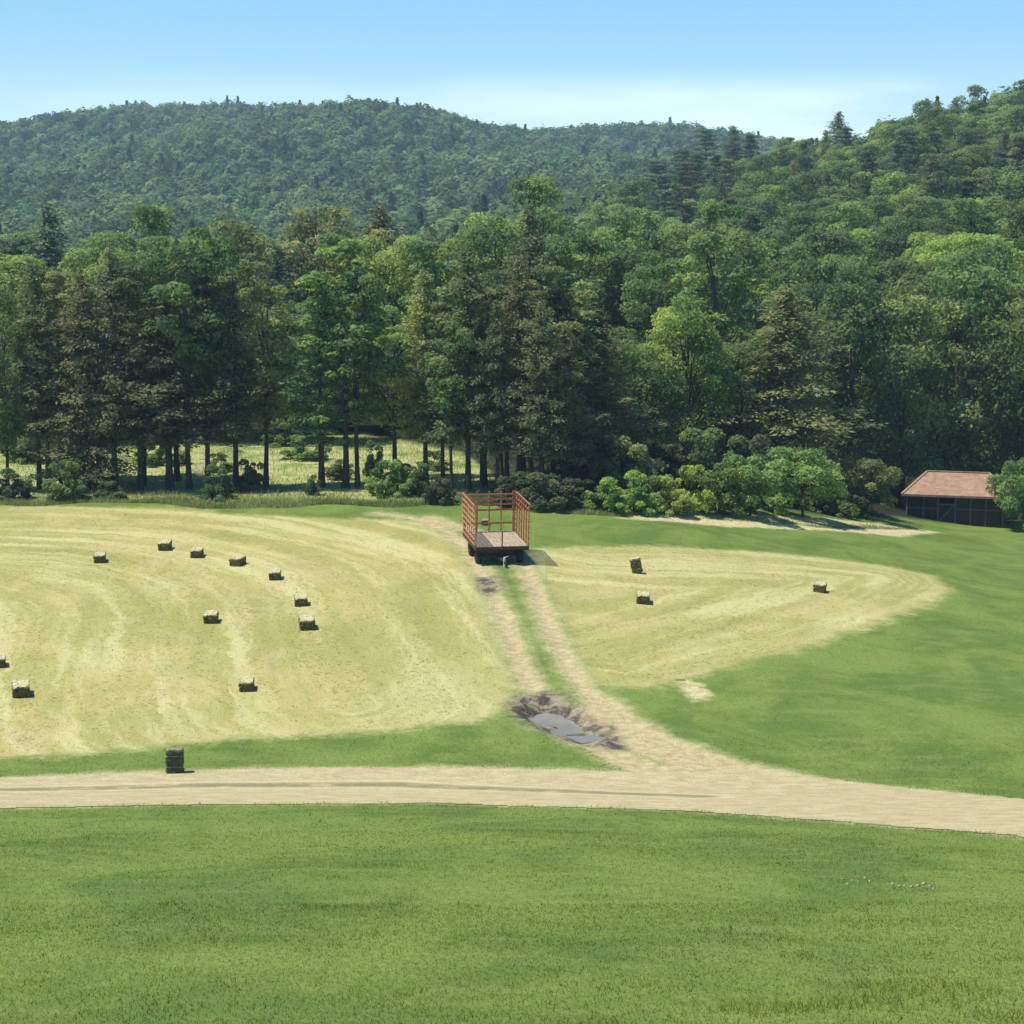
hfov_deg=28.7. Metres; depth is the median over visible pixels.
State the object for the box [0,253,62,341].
broadleaf tree
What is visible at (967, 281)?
broadleaf tree
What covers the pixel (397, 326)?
broadleaf tree
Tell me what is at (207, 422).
pine tree
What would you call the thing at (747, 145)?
pine tree
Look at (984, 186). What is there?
spruce tree
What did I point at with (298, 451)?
shrub
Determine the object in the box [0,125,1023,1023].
ground
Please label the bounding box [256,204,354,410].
broadleaf tree
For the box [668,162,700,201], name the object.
pine tree
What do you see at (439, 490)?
shrub
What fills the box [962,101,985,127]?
broadleaf tree
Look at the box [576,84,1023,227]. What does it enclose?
hillside wood
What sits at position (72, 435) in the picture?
broadleaf tree
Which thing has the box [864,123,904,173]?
broadleaf tree
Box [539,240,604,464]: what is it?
broadleaf tree
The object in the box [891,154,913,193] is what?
spruce tree
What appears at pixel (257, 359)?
broadleaf tree
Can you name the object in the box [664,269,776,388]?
broadleaf tree
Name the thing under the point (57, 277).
pine tree
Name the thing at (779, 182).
broadleaf tree
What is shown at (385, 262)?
broadleaf tree
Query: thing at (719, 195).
spruce tree
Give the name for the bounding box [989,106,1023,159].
broadleaf tree
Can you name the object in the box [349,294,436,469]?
broadleaf tree
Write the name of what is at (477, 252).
broadleaf tree
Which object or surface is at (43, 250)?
spruce tree
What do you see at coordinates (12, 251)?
pine tree
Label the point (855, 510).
shrub
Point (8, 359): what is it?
broadleaf tree
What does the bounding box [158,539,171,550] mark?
hay bale
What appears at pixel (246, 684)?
hay bale
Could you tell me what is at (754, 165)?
broadleaf tree
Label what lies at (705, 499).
shrub
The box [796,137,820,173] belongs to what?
broadleaf tree
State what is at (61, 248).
pine tree
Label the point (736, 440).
shrub
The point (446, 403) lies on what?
broadleaf tree
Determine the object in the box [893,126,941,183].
broadleaf tree
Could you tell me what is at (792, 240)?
broadleaf tree
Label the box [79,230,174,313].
broadleaf tree
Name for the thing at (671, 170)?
pine tree
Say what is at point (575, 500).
shrub
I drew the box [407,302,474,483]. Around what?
pine tree
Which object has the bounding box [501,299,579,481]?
spruce tree
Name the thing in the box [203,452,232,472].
shrub
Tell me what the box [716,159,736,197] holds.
pine tree
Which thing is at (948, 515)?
door
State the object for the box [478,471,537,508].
shrub
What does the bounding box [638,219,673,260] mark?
pine tree
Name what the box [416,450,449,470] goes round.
shrub
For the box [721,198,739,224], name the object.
pine tree
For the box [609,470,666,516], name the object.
shrub
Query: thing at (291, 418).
broadleaf tree
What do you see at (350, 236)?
broadleaf tree
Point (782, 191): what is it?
broadleaf tree
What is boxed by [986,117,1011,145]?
broadleaf tree
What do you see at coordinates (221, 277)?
broadleaf tree
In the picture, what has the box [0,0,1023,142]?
sky
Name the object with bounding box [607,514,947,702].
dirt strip
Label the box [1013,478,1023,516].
shrub
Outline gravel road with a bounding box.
[0,766,1023,836]
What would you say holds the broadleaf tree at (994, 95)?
on the ground at (980, 553)
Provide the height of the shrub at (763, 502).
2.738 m
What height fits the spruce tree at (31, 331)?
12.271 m
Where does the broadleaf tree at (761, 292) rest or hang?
on the ground at (980, 553)
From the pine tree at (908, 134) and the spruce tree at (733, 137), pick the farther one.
the spruce tree at (733, 137)
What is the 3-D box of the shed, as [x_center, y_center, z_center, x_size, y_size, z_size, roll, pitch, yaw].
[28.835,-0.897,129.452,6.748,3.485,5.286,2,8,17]
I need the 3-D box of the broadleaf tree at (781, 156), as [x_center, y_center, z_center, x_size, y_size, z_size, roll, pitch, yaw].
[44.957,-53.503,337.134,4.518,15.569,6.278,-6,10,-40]
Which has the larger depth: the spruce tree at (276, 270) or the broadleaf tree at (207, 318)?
the spruce tree at (276, 270)
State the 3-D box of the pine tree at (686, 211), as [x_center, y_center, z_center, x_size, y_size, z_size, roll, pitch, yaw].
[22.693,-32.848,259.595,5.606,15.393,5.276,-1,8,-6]
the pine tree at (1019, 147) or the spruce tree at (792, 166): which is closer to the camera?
the pine tree at (1019, 147)
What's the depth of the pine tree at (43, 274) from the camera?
107.71 m
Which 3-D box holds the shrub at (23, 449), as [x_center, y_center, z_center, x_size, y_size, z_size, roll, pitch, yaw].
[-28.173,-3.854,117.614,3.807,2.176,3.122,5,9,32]
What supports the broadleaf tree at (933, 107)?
on the ground at (980, 553)
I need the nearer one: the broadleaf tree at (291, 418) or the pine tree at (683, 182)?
the broadleaf tree at (291, 418)
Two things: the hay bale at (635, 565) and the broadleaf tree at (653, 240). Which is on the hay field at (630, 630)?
the hay bale at (635, 565)
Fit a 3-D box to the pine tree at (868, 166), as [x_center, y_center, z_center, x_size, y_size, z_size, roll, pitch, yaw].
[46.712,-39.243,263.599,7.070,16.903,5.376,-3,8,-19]
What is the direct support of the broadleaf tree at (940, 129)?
on the ground at (980, 553)
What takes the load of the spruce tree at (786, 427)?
on the ground at (980, 553)
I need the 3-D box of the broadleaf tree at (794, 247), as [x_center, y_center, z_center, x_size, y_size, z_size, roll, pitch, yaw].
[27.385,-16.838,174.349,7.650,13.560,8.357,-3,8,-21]
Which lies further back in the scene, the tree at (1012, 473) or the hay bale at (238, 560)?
the tree at (1012, 473)
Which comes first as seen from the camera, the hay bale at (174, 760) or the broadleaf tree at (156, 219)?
the hay bale at (174, 760)
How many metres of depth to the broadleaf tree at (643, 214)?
147.16 m
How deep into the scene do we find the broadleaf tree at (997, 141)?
281.83 m
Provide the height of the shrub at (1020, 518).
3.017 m
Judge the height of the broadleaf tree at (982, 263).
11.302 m
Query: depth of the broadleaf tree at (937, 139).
310.28 m
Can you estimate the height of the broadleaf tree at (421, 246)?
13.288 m
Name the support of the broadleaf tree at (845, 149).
on the ground at (980, 553)
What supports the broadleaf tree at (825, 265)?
on the ground at (980, 553)
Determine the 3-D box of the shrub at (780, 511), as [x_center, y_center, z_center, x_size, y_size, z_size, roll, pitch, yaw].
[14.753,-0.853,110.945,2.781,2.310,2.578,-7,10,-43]
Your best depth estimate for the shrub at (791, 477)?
116.69 m
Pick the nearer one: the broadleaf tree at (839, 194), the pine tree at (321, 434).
the pine tree at (321, 434)
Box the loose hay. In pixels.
[0,508,934,752]
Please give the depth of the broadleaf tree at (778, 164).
343.85 m
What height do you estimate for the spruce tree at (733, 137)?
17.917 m
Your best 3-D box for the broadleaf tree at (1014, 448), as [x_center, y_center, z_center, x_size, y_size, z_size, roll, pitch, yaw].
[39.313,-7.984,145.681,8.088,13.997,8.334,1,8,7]
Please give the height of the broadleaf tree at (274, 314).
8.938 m
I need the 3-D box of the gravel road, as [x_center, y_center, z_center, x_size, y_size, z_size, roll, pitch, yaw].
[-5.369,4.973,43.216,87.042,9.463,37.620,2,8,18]
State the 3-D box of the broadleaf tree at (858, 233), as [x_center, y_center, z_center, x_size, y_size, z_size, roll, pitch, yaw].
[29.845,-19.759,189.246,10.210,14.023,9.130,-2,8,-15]
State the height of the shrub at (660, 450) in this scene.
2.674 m
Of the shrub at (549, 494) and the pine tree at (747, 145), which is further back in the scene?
the pine tree at (747, 145)
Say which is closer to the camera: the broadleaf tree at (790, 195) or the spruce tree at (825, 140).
the broadleaf tree at (790, 195)
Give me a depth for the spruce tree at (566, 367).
102.78 m
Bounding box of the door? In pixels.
[939,503,954,522]
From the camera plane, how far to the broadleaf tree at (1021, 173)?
229.06 m
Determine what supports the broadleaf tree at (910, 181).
on the ground at (980, 553)
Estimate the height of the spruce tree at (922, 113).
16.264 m
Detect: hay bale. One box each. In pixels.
[0,654,6,667]
[11,679,30,697]
[93,552,105,562]
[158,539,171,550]
[164,745,184,773]
[190,547,203,557]
[203,610,218,623]
[229,555,245,566]
[238,676,254,691]
[268,568,280,579]
[294,593,307,606]
[298,614,315,630]
[481,518,487,525]
[629,556,642,573]
[636,591,649,604]
[813,581,826,592]
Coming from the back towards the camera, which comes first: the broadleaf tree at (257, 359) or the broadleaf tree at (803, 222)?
the broadleaf tree at (803, 222)
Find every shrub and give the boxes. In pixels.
[0,468,32,500]
[1,432,58,463]
[41,460,88,501]
[52,448,78,478]
[93,481,127,500]
[133,445,191,467]
[198,464,235,501]
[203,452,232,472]
[219,420,262,441]
[236,458,265,492]
[259,418,303,447]
[279,434,331,460]
[302,474,321,495]
[325,459,354,479]
[362,440,386,479]
[363,459,422,498]
[384,463,412,481]
[400,462,429,494]
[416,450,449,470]
[421,473,459,504]
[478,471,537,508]
[514,472,577,511]
[559,476,600,510]
[574,458,625,496]
[581,477,632,515]
[587,423,662,480]
[599,435,659,506]
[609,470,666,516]
[642,474,694,516]
[647,443,700,488]
[661,427,742,491]
[665,464,716,512]
[699,467,745,516]
[700,427,752,489]
[722,470,765,513]
[734,433,787,496]
[759,480,799,515]
[771,448,817,506]
[793,459,859,518]
[804,492,853,516]
[835,492,868,516]
[1007,482,1023,520]
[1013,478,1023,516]
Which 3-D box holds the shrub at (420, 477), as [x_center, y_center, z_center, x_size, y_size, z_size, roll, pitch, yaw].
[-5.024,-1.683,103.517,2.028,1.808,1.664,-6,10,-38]
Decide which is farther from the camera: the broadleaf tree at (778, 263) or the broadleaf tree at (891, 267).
the broadleaf tree at (778, 263)
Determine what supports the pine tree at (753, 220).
on the ground at (980, 553)
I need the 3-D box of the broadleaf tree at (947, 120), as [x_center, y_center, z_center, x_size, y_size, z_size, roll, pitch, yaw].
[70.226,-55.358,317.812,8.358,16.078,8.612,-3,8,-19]
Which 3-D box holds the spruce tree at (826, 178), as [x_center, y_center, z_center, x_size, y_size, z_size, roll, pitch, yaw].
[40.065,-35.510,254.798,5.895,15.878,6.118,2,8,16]
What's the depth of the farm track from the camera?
68.23 m
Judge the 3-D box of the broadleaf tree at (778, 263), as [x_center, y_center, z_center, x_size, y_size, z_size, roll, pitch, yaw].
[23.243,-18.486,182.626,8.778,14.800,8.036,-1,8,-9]
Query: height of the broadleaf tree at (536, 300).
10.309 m
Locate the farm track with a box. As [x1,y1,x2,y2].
[372,512,787,771]
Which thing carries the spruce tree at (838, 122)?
on the ground at (980, 553)
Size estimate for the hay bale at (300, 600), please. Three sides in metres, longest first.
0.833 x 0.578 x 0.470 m
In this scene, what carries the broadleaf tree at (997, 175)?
on the ground at (980, 553)
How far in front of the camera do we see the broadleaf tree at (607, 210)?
266.50 m
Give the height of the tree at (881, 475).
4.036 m
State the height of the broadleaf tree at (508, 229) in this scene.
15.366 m
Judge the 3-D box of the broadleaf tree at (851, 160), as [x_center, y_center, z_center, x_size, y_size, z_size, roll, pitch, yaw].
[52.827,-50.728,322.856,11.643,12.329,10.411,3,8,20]
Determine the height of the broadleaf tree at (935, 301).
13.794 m
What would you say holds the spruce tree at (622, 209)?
on the ground at (980, 553)
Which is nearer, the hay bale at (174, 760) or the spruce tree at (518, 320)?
the hay bale at (174, 760)
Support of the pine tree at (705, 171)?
on the ground at (980, 553)
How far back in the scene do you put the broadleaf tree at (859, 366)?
151.64 m
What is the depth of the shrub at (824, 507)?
115.78 m
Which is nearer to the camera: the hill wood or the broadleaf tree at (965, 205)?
the broadleaf tree at (965, 205)
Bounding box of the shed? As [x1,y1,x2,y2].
[901,470,1009,527]
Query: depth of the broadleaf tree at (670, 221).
240.54 m
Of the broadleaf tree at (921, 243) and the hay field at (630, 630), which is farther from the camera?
the broadleaf tree at (921, 243)
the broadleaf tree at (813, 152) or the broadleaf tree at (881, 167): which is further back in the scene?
the broadleaf tree at (813, 152)
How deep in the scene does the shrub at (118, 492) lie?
101.67 m
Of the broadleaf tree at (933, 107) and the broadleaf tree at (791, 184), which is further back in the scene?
the broadleaf tree at (933, 107)
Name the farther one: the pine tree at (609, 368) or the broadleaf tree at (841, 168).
the broadleaf tree at (841, 168)
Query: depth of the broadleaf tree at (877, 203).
247.00 m
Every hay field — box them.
[0,506,516,757]
[529,546,950,688]
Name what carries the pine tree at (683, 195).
on the ground at (980, 553)
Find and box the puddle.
[530,714,601,742]
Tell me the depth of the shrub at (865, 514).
118.71 m
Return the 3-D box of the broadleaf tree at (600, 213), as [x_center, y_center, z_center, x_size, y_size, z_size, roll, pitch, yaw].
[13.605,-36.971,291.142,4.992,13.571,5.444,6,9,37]
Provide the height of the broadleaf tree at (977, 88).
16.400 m
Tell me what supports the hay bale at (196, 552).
on the hay field at (196, 710)
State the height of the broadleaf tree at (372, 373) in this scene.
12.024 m
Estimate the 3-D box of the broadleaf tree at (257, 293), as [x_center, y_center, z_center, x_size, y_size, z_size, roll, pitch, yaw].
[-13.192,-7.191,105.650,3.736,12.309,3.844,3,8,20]
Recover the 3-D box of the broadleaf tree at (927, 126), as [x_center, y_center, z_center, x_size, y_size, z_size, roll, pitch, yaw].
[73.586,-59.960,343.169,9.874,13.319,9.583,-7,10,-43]
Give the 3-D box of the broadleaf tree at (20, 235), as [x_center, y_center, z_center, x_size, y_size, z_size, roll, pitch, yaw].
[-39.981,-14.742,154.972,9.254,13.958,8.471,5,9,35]
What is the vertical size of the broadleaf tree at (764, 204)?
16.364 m
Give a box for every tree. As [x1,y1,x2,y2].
[0,231,49,291]
[0,233,40,323]
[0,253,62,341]
[0,260,80,489]
[0,283,36,484]
[0,320,118,442]
[0,333,24,417]
[2,203,74,328]
[8,262,68,478]
[19,267,147,488]
[22,244,145,314]
[31,271,88,483]
[44,247,131,346]
[50,247,64,267]
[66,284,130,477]
[68,306,136,458]
[69,244,151,488]
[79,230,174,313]
[79,236,108,255]
[98,264,174,489]
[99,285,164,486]
[103,292,232,489]
[124,203,227,320]
[131,225,238,489]
[148,305,213,480]
[155,238,249,333]
[162,264,248,485]
[184,273,283,486]
[185,320,264,440]
[203,218,300,417]
[207,237,246,281]
[227,259,296,486]
[238,303,297,427]
[246,245,305,424]
[254,300,351,428]
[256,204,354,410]
[269,336,370,428]
[273,302,373,487]
[290,227,396,401]
[294,231,386,487]
[304,306,399,428]
[322,264,390,488]
[327,234,437,406]
[330,203,415,302]
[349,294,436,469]
[359,332,434,434]
[377,268,462,479]
[380,247,449,325]
[383,237,464,323]
[386,345,474,427]
[388,313,478,409]
[401,239,463,347]
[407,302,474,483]
[417,240,518,493]
[425,321,477,488]
[426,241,504,297]
[427,224,504,313]
[443,234,505,277]
[446,212,535,291]
[457,288,513,488]
[463,299,527,488]
[465,286,493,481]
[468,255,572,488]
[475,304,517,476]
[478,270,537,483]
[491,173,577,299]
[493,203,566,472]
[497,279,558,477]
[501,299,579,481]
[508,240,566,292]
[513,302,666,484]
[514,297,559,471]
[529,263,602,484]
[529,325,609,484]
[538,286,575,484]
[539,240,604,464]
[543,227,630,357]
[549,312,631,479]
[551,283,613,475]
[569,207,665,403]
[570,347,642,478]
[576,203,627,239]
[580,235,661,325]
[590,215,606,229]
[590,249,716,419]
[594,211,616,232]
[597,179,657,225]
[603,206,639,237]
[606,257,724,437]
[606,338,692,450]
[611,206,642,392]
[633,290,740,465]
[635,160,669,186]
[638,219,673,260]
[645,174,680,215]
[647,223,705,260]
[647,226,680,390]
[651,217,703,258]
[652,210,682,224]
[656,221,783,353]
[662,150,700,180]
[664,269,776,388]
[666,184,693,210]
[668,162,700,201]
[671,170,692,207]
[671,200,757,463]
[672,149,694,182]
[672,212,745,429]
[674,199,696,228]
[677,152,707,200]
[681,198,726,234]
[690,162,721,193]
[692,129,720,172]
[692,335,784,457]
[694,186,752,228]
[697,172,727,218]
[698,166,716,198]
[701,173,746,202]
[701,280,887,495]
[707,154,724,182]
[712,176,729,217]
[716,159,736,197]
[716,214,786,235]
[717,126,749,163]
[717,454,784,515]
[720,158,756,198]
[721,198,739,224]
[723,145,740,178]
[724,238,781,409]
[728,173,773,205]
[730,196,788,263]
[732,237,807,307]
[733,154,775,199]
[733,210,766,274]
[736,197,793,236]
[740,133,758,179]
[743,228,807,365]
[746,184,797,240]
[748,158,805,196]
[751,253,873,447]
[752,166,794,187]
[763,138,821,178]
[765,446,847,517]
[768,148,795,186]
[768,186,791,221]
[777,172,802,212]
[777,191,799,241]
[779,197,857,243]
[779,228,883,308]
[779,241,841,320]
[781,180,818,207]
[784,137,799,157]
[784,159,805,201]
[786,150,819,191]
[787,210,851,256]
[788,228,884,413]
[788,259,918,483]
[791,155,842,203]
[792,171,852,232]
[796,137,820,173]
[801,186,882,238]
[804,160,847,184]
[811,264,873,449]
[813,150,855,180]
[813,170,835,209]
[814,111,853,147]
[815,206,847,231]
[816,129,834,156]
[816,149,858,170]
[816,201,881,280]
[816,201,888,294]
[817,159,870,174]
[824,169,884,214]
[826,160,874,221]
[827,144,856,154]
[835,127,854,148]
[837,146,857,156]
[841,145,885,195]
[842,457,903,518]
[843,271,992,503]
[849,194,904,252]
[854,149,890,221]
[856,171,934,256]
[861,225,924,296]
[863,133,902,156]
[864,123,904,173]
[865,216,952,297]
[867,119,907,143]
[867,122,918,168]
[867,258,972,446]
[869,153,911,192]
[876,195,962,234]
[878,131,927,172]
[881,177,918,216]
[882,130,926,193]
[882,194,950,271]
[884,141,913,201]
[885,231,971,299]
[889,239,1023,478]
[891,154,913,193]
[891,197,963,257]
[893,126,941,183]
[895,232,1023,399]
[896,106,932,127]
[908,245,1018,320]
[912,99,957,153]
[912,108,961,143]
[912,153,955,217]
[914,157,977,222]
[916,98,934,124]
[918,123,949,146]
[923,120,959,154]
[924,298,971,461]
[925,131,960,194]
[927,113,973,193]
[929,149,984,208]
[936,177,994,236]
[940,128,994,218]
[942,197,1023,344]
[944,279,1023,471]
[945,143,1016,209]
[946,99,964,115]
[951,113,1003,173]
[954,84,989,128]
[957,165,999,226]
[960,171,1023,240]
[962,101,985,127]
[965,101,985,134]
[966,125,1000,148]
[967,127,987,171]
[971,165,1022,231]
[978,93,1022,116]
[980,114,1019,137]
[980,158,1020,210]
[985,457,1023,528]
[986,92,1023,112]
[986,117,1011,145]
[987,199,1023,292]
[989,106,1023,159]
[989,149,1014,192]
[990,104,1023,134]
[991,130,1015,194]
[991,132,1023,162]
[993,120,1023,167]
[998,104,1018,126]
[1000,132,1023,196]
[1000,355,1023,460]
[1002,206,1023,259]
[1011,235,1023,293]
[1012,79,1023,102]
[1014,160,1023,197]
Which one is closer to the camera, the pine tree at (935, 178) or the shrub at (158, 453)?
the shrub at (158, 453)
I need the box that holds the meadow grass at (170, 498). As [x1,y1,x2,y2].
[0,434,917,529]
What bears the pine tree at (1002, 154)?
on the ground at (980, 553)
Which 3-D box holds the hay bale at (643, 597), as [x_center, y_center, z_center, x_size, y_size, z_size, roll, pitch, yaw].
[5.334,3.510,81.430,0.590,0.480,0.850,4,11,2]
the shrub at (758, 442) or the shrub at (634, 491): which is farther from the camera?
the shrub at (758, 442)
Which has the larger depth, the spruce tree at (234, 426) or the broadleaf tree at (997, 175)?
the broadleaf tree at (997, 175)
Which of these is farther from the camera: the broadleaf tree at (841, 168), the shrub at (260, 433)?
the broadleaf tree at (841, 168)
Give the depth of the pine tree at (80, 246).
160.28 m
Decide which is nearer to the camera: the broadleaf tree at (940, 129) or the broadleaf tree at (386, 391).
the broadleaf tree at (386, 391)
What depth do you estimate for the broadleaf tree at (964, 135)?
286.92 m
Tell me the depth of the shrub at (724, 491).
105.19 m
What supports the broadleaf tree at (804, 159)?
on the ground at (980, 553)
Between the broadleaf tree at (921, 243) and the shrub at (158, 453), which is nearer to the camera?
the shrub at (158, 453)
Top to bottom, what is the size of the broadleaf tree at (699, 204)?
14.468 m
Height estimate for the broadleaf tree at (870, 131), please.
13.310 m
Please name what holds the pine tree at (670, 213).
on the ground at (980, 553)
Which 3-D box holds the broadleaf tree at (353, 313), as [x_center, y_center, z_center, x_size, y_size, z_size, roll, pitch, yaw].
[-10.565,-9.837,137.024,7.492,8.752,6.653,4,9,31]
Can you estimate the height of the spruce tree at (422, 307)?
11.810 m
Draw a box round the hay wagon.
[462,491,530,567]
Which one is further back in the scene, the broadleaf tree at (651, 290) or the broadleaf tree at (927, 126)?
the broadleaf tree at (927, 126)
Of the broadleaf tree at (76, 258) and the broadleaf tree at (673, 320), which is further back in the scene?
the broadleaf tree at (76, 258)
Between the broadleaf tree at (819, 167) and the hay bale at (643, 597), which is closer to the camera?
the hay bale at (643, 597)
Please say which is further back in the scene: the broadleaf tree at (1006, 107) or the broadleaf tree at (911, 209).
the broadleaf tree at (1006, 107)
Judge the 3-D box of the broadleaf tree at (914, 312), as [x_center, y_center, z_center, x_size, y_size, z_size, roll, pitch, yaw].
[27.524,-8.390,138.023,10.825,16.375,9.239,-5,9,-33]
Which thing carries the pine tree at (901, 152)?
on the ground at (980, 553)
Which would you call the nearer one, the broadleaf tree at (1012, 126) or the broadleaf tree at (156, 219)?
the broadleaf tree at (156, 219)
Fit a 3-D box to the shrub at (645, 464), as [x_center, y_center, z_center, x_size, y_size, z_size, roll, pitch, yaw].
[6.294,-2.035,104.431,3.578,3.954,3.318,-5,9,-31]
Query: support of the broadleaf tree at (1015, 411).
on the ground at (980, 553)
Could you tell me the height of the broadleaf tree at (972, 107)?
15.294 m
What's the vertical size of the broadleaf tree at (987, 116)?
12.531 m
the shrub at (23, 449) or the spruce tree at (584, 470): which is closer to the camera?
the spruce tree at (584, 470)
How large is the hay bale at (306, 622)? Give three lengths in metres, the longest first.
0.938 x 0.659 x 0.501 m
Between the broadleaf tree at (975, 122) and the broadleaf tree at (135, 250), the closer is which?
the broadleaf tree at (135, 250)
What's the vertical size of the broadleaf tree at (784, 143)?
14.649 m
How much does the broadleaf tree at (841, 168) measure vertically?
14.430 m
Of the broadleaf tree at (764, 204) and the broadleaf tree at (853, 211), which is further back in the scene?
the broadleaf tree at (764, 204)
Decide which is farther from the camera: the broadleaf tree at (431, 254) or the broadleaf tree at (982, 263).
the broadleaf tree at (982, 263)
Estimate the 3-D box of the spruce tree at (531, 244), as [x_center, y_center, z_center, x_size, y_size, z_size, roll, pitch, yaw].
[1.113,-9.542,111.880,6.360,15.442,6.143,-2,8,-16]
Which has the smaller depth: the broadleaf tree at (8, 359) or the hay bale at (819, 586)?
the hay bale at (819, 586)
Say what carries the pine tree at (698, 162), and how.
on the ground at (980, 553)
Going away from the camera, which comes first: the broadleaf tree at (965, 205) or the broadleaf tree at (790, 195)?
the broadleaf tree at (965, 205)
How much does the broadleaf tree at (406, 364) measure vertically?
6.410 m
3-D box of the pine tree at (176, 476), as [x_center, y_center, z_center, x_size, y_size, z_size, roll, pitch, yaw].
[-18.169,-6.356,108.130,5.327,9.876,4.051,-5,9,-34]
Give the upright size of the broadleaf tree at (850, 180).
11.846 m
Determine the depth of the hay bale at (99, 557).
87.15 m
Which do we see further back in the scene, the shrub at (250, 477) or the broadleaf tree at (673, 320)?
the broadleaf tree at (673, 320)
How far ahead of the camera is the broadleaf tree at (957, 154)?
272.68 m
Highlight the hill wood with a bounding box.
[0,95,871,284]
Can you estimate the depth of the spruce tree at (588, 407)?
105.01 m
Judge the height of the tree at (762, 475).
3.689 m
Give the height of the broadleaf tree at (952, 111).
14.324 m
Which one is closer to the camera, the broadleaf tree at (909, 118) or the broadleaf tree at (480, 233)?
the broadleaf tree at (480, 233)
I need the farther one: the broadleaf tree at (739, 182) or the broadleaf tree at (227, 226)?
the broadleaf tree at (739, 182)
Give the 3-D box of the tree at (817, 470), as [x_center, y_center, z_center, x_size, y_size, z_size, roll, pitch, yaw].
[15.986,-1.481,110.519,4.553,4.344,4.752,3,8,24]
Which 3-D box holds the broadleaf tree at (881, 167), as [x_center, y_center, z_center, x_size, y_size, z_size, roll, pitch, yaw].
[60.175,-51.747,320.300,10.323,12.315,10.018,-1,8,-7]
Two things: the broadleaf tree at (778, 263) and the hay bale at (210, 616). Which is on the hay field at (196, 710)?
the hay bale at (210, 616)
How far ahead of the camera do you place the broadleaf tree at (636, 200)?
320.69 m
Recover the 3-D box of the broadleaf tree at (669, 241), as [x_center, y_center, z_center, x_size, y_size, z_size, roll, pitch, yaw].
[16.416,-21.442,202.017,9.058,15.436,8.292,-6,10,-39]
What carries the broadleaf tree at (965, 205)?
on the ground at (980, 553)
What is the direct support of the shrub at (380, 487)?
on the ground at (980, 553)
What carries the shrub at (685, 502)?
on the ground at (980, 553)
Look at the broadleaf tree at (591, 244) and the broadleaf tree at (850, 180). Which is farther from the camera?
the broadleaf tree at (850, 180)
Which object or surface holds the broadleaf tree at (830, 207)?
on the ground at (980, 553)
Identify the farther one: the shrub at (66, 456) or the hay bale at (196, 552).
the shrub at (66, 456)
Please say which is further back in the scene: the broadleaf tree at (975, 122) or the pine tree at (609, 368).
the broadleaf tree at (975, 122)
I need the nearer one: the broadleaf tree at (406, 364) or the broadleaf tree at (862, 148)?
the broadleaf tree at (406, 364)
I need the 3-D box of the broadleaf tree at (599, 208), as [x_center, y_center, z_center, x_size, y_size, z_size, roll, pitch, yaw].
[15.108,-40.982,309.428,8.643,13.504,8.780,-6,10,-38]
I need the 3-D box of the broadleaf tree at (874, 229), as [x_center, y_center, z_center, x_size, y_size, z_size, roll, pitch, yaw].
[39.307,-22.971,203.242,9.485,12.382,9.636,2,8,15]
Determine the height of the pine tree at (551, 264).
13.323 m
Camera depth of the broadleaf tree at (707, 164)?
392.99 m
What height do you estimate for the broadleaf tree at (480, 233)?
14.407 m
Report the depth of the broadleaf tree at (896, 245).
186.78 m
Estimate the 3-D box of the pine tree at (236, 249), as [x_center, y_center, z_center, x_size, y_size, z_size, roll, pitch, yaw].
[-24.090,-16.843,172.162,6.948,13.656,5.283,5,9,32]
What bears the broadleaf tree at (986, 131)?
on the ground at (980, 553)
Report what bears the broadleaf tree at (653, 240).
on the ground at (980, 553)
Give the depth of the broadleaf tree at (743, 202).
241.93 m
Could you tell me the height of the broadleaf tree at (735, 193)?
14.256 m
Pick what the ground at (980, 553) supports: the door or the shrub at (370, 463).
the shrub at (370, 463)
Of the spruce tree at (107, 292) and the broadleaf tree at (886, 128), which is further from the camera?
the broadleaf tree at (886, 128)
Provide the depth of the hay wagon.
88.08 m
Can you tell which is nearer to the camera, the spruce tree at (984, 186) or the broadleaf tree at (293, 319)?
the broadleaf tree at (293, 319)
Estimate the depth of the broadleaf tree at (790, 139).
391.25 m
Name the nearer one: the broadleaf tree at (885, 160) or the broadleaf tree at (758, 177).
the broadleaf tree at (758, 177)
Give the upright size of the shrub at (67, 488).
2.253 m
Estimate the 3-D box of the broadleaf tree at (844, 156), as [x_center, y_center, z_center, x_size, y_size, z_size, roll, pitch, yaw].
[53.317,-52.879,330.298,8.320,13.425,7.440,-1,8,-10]
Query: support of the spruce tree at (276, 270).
on the ground at (980, 553)
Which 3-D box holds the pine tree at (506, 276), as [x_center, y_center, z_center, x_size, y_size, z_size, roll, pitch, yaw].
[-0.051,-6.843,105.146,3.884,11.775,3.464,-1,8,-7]
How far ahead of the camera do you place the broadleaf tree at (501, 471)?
109.98 m
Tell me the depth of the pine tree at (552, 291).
105.17 m
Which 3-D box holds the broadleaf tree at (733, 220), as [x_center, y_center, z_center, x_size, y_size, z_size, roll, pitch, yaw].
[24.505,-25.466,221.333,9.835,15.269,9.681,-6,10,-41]
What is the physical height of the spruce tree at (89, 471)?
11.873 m
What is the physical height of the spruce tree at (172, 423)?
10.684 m
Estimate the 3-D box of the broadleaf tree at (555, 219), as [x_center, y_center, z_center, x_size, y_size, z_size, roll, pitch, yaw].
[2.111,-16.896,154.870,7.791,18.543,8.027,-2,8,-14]
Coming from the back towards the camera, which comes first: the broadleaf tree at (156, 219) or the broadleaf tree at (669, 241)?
the broadleaf tree at (669, 241)

